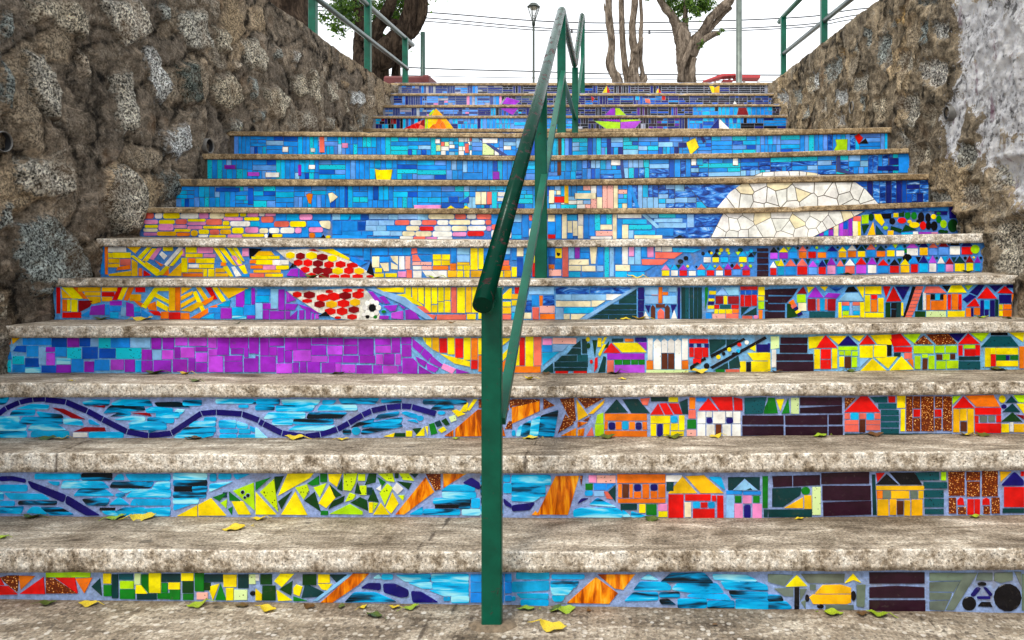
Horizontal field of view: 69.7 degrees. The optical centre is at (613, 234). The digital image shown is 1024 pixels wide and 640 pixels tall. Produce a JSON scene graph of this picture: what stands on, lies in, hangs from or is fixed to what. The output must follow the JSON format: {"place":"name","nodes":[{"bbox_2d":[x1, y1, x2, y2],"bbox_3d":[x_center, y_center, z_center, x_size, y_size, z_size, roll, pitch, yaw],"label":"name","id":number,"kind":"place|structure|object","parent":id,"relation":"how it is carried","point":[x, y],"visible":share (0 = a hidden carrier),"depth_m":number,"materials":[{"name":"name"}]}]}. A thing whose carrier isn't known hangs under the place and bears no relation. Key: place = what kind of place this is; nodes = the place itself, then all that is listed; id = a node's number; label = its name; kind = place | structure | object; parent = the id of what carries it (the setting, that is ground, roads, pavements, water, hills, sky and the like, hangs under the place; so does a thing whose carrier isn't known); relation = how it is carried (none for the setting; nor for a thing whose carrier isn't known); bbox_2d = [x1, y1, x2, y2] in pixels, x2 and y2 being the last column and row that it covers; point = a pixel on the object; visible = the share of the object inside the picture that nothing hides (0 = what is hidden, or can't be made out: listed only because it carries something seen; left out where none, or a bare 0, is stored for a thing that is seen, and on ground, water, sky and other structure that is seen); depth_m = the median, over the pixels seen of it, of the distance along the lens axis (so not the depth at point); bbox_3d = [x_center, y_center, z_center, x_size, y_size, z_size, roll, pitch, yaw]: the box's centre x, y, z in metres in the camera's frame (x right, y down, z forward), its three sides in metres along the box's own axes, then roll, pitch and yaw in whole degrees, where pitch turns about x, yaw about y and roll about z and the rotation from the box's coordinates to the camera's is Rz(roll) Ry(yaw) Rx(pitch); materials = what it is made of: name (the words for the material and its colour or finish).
{"place":"outdoors","nodes":[
{"label":"outdoors","id":0,"kind":"place"},
{"bbox_2d":[384,75,436,83],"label":"planter block","id":1,"kind":"structure","parent":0,"point":[412,79],"depth_m":9.30,"materials":[{"name":"red paint"}]},
{"bbox_2d":[0,599,1023,639],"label":"ground","id":2,"kind":"structure","parent":0,"point":[23,619],"depth_m":2.11,"materials":[{"name":"grey concrete"}]},
{"bbox_2d":[32,600,55,604],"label":"fallen leaf","id":3,"kind":"object","parent":2,"relation":"on","point":[45,602],"visible":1,"depth_m":2.18,"materials":[{"name":"green plant"}]},
{"bbox_2d":[79,600,104,606],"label":"fallen leaf","id":4,"kind":"object","parent":2,"relation":"on","point":[85,603],"visible":1,"depth_m":2.18,"materials":[{"name":"yellow plant"}]},
{"bbox_2d":[186,598,214,607],"bbox_3d":[-1.240,1.106,2.184,0.082,0.015,0.035,-6,3,-18],"label":"fallen leaf","id":5,"kind":"object","parent":2,"relation":"on","point":[196,604],"visible":1,"depth_m":2.18,"materials":[{"name":"green plant"}]},
{"bbox_2d":[235,602,251,605],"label":"fallen leaf","id":6,"kind":"object","parent":2,"relation":"on","point":[243,604],"visible":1,"depth_m":2.18,"materials":[{"name":"plant"}]},
{"bbox_2d":[254,604,275,611],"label":"fallen leaf","id":7,"kind":"object","parent":2,"relation":"on","point":[266,607],"visible":1,"depth_m":2.16,"materials":[{"name":"yellow plant"}]},
{"bbox_2d":[299,603,315,608],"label":"fallen leaf","id":8,"kind":"object","parent":2,"relation":"on","point":[307,605],"visible":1,"depth_m":2.18,"materials":[{"name":"brown plant"}]},
{"bbox_2d":[366,611,386,617],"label":"fallen leaf","id":9,"kind":"object","parent":2,"relation":"on","point":[376,614],"visible":1,"depth_m":2.14,"materials":[{"name":"green plant"}]},
{"bbox_2d":[397,603,417,610],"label":"fallen leaf","id":10,"kind":"object","parent":2,"relation":"on","point":[412,606],"visible":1,"depth_m":2.18,"materials":[{"name":"green plant"}]},
{"bbox_2d":[0,127,1023,612],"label":"staircase","id":11,"kind":"structure","parent":2,"relation":"on","point":[742,251],"depth_m":2.72,"materials":[{"name":"tile"}]},
{"bbox_2d":[21,514,48,517],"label":"fallen leaf","id":12,"kind":"object","parent":11,"relation":"on","point":[28,516],"visible":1,"depth_m":2.46,"materials":[{"name":"green plant"}]},
{"bbox_2d":[31,435,55,439],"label":"fallen leaf","id":13,"kind":"object","parent":11,"relation":"on","point":[45,437],"visible":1,"depth_m":2.70,"materials":[{"name":"green plant"}]},
{"bbox_2d":[98,514,124,520],"bbox_3d":[-1.701,0.958,2.458,0.083,0.014,0.035,-6,2,-25],"label":"fallen leaf","id":14,"kind":"object","parent":11,"relation":"on","point":[113,517],"visible":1,"depth_m":2.46,"materials":[{"name":"green plant"}]},
{"bbox_2d":[118,512,155,520],"bbox_3d":[-1.614,0.953,2.456,0.117,0.022,0.050,-3,14,-14],"label":"fallen leaf","id":15,"kind":"object","parent":11,"relation":"on","point":[133,517],"visible":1,"depth_m":2.46,"materials":[{"name":"yellow plant"}]},
{"bbox_2d":[127,316,152,320],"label":"fallen leaf","id":16,"kind":"object","parent":11,"relation":"on","point":[138,318],"visible":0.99,"depth_m":3.22,"materials":[{"name":"yellow plant"}]},
{"bbox_2d":[144,370,171,373],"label":"fallen leaf","id":17,"kind":"object","parent":11,"relation":"on","point":[152,372],"visible":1,"depth_m":2.97,"materials":[{"name":"plant"}]},
{"bbox_2d":[184,435,207,438],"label":"fallen leaf","id":18,"kind":"object","parent":11,"relation":"on","point":[195,436],"visible":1,"depth_m":2.70,"materials":[{"name":"plant"}]},
{"bbox_2d":[222,523,253,530],"bbox_3d":[-1.224,0.953,2.367,0.101,0.011,0.042,-4,6,-11],"label":"fallen leaf","id":19,"kind":"object","parent":11,"relation":"on","point":[234,526],"visible":1,"depth_m":2.37,"materials":[{"name":"yellow plant"}]},
{"bbox_2d":[285,434,310,439],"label":"fallen leaf","id":20,"kind":"object","parent":11,"relation":"on","point":[292,437],"visible":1,"depth_m":2.70,"materials":[{"name":"yellow plant"}]},
{"bbox_2d":[303,274,326,277],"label":"fallen leaf","id":21,"kind":"object","parent":11,"relation":"on","point":[310,276],"visible":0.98,"depth_m":3.44,"materials":[{"name":"plant"}]},
{"bbox_2d":[468,6,584,632],"bbox_3d":[-0.351,-0.672,5.153,0.152,3.620,6.334,0,0,0],"label":"stair handrail","id":22,"kind":"object","parent":11,"relation":"on","point":[496,379],"visible":0.94,"depth_m":2.25,"materials":[{"name":"green metal"}]},
{"bbox_2d":[522,435,543,438],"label":"fallen leaf","id":23,"kind":"object","parent":11,"relation":"on","point":[529,436],"visible":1,"depth_m":2.70,"materials":[{"name":"yellow plant"}]},
{"bbox_2d":[363,82,791,132],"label":"staircase","id":24,"kind":"structure","parent":11,"relation":"on","point":[505,107],"depth_m":7.86,"materials":[{"name":"multicoloured tile"}]},
{"bbox_2d":[595,434,614,438],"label":"fallen leaf","id":25,"kind":"object","parent":11,"relation":"on","point":[606,436],"visible":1,"depth_m":2.70,"materials":[{"name":"green plant"}]},
{"bbox_2d":[637,515,659,521],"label":"fallen leaf","id":26,"kind":"object","parent":11,"relation":"on","point":[651,518],"visible":1,"depth_m":2.46,"materials":[{"name":"green plant"}]},
{"bbox_2d":[657,433,681,437],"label":"fallen leaf","id":27,"kind":"object","parent":11,"relation":"on","point":[675,435],"visible":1,"depth_m":2.70,"materials":[{"name":"green plant"}]},
{"bbox_2d":[685,368,707,373],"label":"fallen leaf","id":28,"kind":"object","parent":11,"relation":"on","point":[701,371],"visible":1,"depth_m":2.97,"materials":[{"name":"yellow plant"}]},
{"bbox_2d":[710,433,724,437],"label":"fallen leaf","id":29,"kind":"object","parent":11,"relation":"on","point":[718,435],"visible":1,"depth_m":2.70,"materials":[{"name":"yellow plant"}]},
{"bbox_2d":[860,431,883,436],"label":"fallen leaf","id":30,"kind":"object","parent":11,"relation":"on","point":[874,433],"visible":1,"depth_m":2.70,"materials":[{"name":"brown plant"}]},
{"bbox_2d":[972,431,989,436],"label":"fallen leaf","id":31,"kind":"object","parent":11,"relation":"on","point":[983,434],"visible":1,"depth_m":2.69,"materials":[{"name":"plant"}]},
{"bbox_2d":[983,366,1006,369],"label":"fallen leaf","id":32,"kind":"object","parent":11,"relation":"on","point":[994,368],"visible":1,"depth_m":2.97,"materials":[{"name":"green plant"}]},
{"bbox_2d":[517,605,540,608],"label":"fallen leaf","id":33,"kind":"object","parent":2,"relation":"on","point":[526,607],"visible":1,"depth_m":2.19,"materials":[{"name":"green plant"}]},
{"bbox_2d":[530,618,566,631],"bbox_3d":[-0.192,1.116,2.083,0.122,0.023,0.052,1,1,14],"label":"fallen leaf","id":34,"kind":"object","parent":2,"relation":"on","point":[547,626],"visible":1,"depth_m":2.08,"materials":[{"name":"yellow plant"}]},
{"bbox_2d":[550,603,565,610],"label":"fallen leaf","id":35,"kind":"object","parent":2,"relation":"on","point":[556,606],"visible":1,"depth_m":2.19,"materials":[{"name":"green plant"}]},
{"bbox_2d":[552,605,574,613],"bbox_3d":[-0.152,1.123,2.175,0.080,0.013,0.034,2,13,-21],"label":"fallen leaf","id":36,"kind":"object","parent":2,"relation":"on","point":[567,609],"visible":1,"depth_m":2.18,"materials":[{"name":"plant"}]},
{"bbox_2d":[815,608,843,614],"bbox_3d":[0.649,1.133,2.179,0.087,0.010,0.037,4,-2,-5],"label":"fallen leaf","id":37,"kind":"object","parent":2,"relation":"on","point":[831,611],"visible":1,"depth_m":2.19,"materials":[{"name":"plant"}]},
{"bbox_2d":[856,610,871,615],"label":"fallen leaf","id":38,"kind":"object","parent":2,"relation":"on","point":[863,612],"visible":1,"depth_m":2.18,"materials":[{"name":"brown plant"}]},
{"bbox_2d":[866,609,897,617],"bbox_3d":[0.806,1.136,2.177,0.092,0.015,0.039,1,-10,18],"label":"fallen leaf","id":39,"kind":"object","parent":2,"relation":"on","point":[877,613],"visible":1,"depth_m":2.18,"materials":[{"name":"green plant"}]},
{"bbox_2d":[389,74,772,81],"bbox_3d":[-3.247,-9.431,40.000,80.002,1.980,0.036,0,0,0],"label":"overhead wire","id":40,"kind":"object","parent":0,"point":[571,78],"visible":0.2,"depth_m":39.98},
{"bbox_2d":[318,13,851,33],"bbox_3d":[-1.835,-12.336,39.933,82.827,2.588,0.186,0,0,0],"label":"overhead wire","id":41,"kind":"object","parent":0,"point":[648,32],"visible":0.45,"depth_m":39.97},
{"bbox_2d":[318,10,856,30],"bbox_3d":[-1.835,-12.514,40.000,82.827,2.615,0.057,0,0,0],"label":"overhead wire","id":42,"kind":"object","parent":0,"point":[625,30],"visible":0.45,"depth_m":39.97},
{"bbox_2d":[401,67,779,75],"bbox_3d":[-0.894,-9.813,40.000,84.710,2.187,0.062,0,0,0],"label":"overhead wire","id":43,"kind":"object","parent":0,"point":[578,72],"visible":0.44,"depth_m":39.97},
{"bbox_2d":[318,6,868,23],"bbox_3d":[-1.835,-12.872,40.000,82.828,2.468,0.062,0,0,0],"label":"overhead wire","id":44,"kind":"object","parent":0,"point":[628,22],"visible":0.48,"depth_m":39.97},
{"bbox_2d":[318,0,878,82],"label":"sky","id":45,"kind":"structure","parent":0,"point":[452,46],"materials":[{"name":"white"}]},
{"bbox_2d":[703,73,759,81],"bbox_3d":[4.920,-4.220,31.000,2.499,4.901,2.000,0,0,0],"label":"kiosk","id":46,"kind":"object","parent":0,"point":[729,77],"visible":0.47,"depth_m":30.16,"materials":[{"name":"red paint"}]},
{"label":"street","id":47,"kind":"structure","parent":0,"visible":0},
{"bbox_2d":[0,0,398,373],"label":"stone wall","id":48,"kind":"structure","parent":47,"relation":"on","point":[118,118],"depth_m":3.67,"materials":[{"name":"grey stone"}]},
{"bbox_2d":[308,0,414,82],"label":"terrace railing","id":49,"kind":"object","parent":48,"relation":"on","point":[366,34],"visible":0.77,"depth_m":7.53,"materials":[{"name":"green metal"}]},
{"bbox_2d":[767,0,1023,317],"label":"stone wall","id":50,"kind":"structure","parent":47,"relation":"on","point":[937,86],"depth_m":3.95,"materials":[{"name":"grey stone"}]},
{"bbox_2d":[777,0,853,75],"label":"terrace railing","id":51,"kind":"object","parent":50,"relation":"on","point":[825,18],"visible":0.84,"depth_m":7.07,"materials":[{"name":"green metal"}]},
{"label":"plaza pavement","id":52,"kind":"structure","parent":0,"visible":0},
{"bbox_2d":[267,0,307,26],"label":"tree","id":53,"kind":"object","parent":52,"relation":"on","point":[297,9],"visible":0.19,"depth_m":9.80,"materials":[{"name":"brown plant"}]},
{"bbox_2d":[318,0,447,80],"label":"tree","id":54,"kind":"object","parent":52,"relation":"on","point":[408,19],"visible":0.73,"depth_m":12.98,"materials":[{"name":"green plant"}]},
{"bbox_2d":[420,32,424,75],"bbox_3d":[-3.155,-2.560,12.000,0.134,1.580,0.134,0,0,0],"label":"steel pole","id":55,"kind":"object","parent":52,"relation":"on","point":[422,53],"visible":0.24,"depth_m":11.97,"materials":[{"name":"silver metal"}]},
{"bbox_2d":[527,2,539,82],"bbox_3d":[-2.205,-4.078,20.000,0.380,4.616,0.340,0,0,0],"label":"street lamp","id":56,"kind":"object","parent":52,"relation":"on","point":[533,8],"visible":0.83,"depth_m":19.97,"materials":[{"name":"grey metal"}]},
{"bbox_2d":[604,0,622,82],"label":"tree","id":57,"kind":"object","parent":52,"relation":"on","point":[615,75],"visible":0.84,"depth_m":15.93,"materials":[{"name":"brown plant"}]},
{"bbox_2d":[618,0,647,82],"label":"tree","id":58,"kind":"object","parent":52,"relation":"on","point":[631,73],"visible":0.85,"depth_m":15.96,"materials":[{"name":"brown plant"}]},
{"bbox_2d":[645,0,734,82],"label":"tree","id":59,"kind":"object","parent":52,"relation":"on","point":[688,47],"visible":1,"depth_m":16.89,"materials":[{"name":"brown plant"}]},
{"bbox_2d":[736,0,741,81],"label":"steel pole","id":60,"kind":"object","parent":52,"relation":"on","point":[738,40],"visible":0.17,"depth_m":11.96,"materials":[{"name":"silver metal"}]}
]}

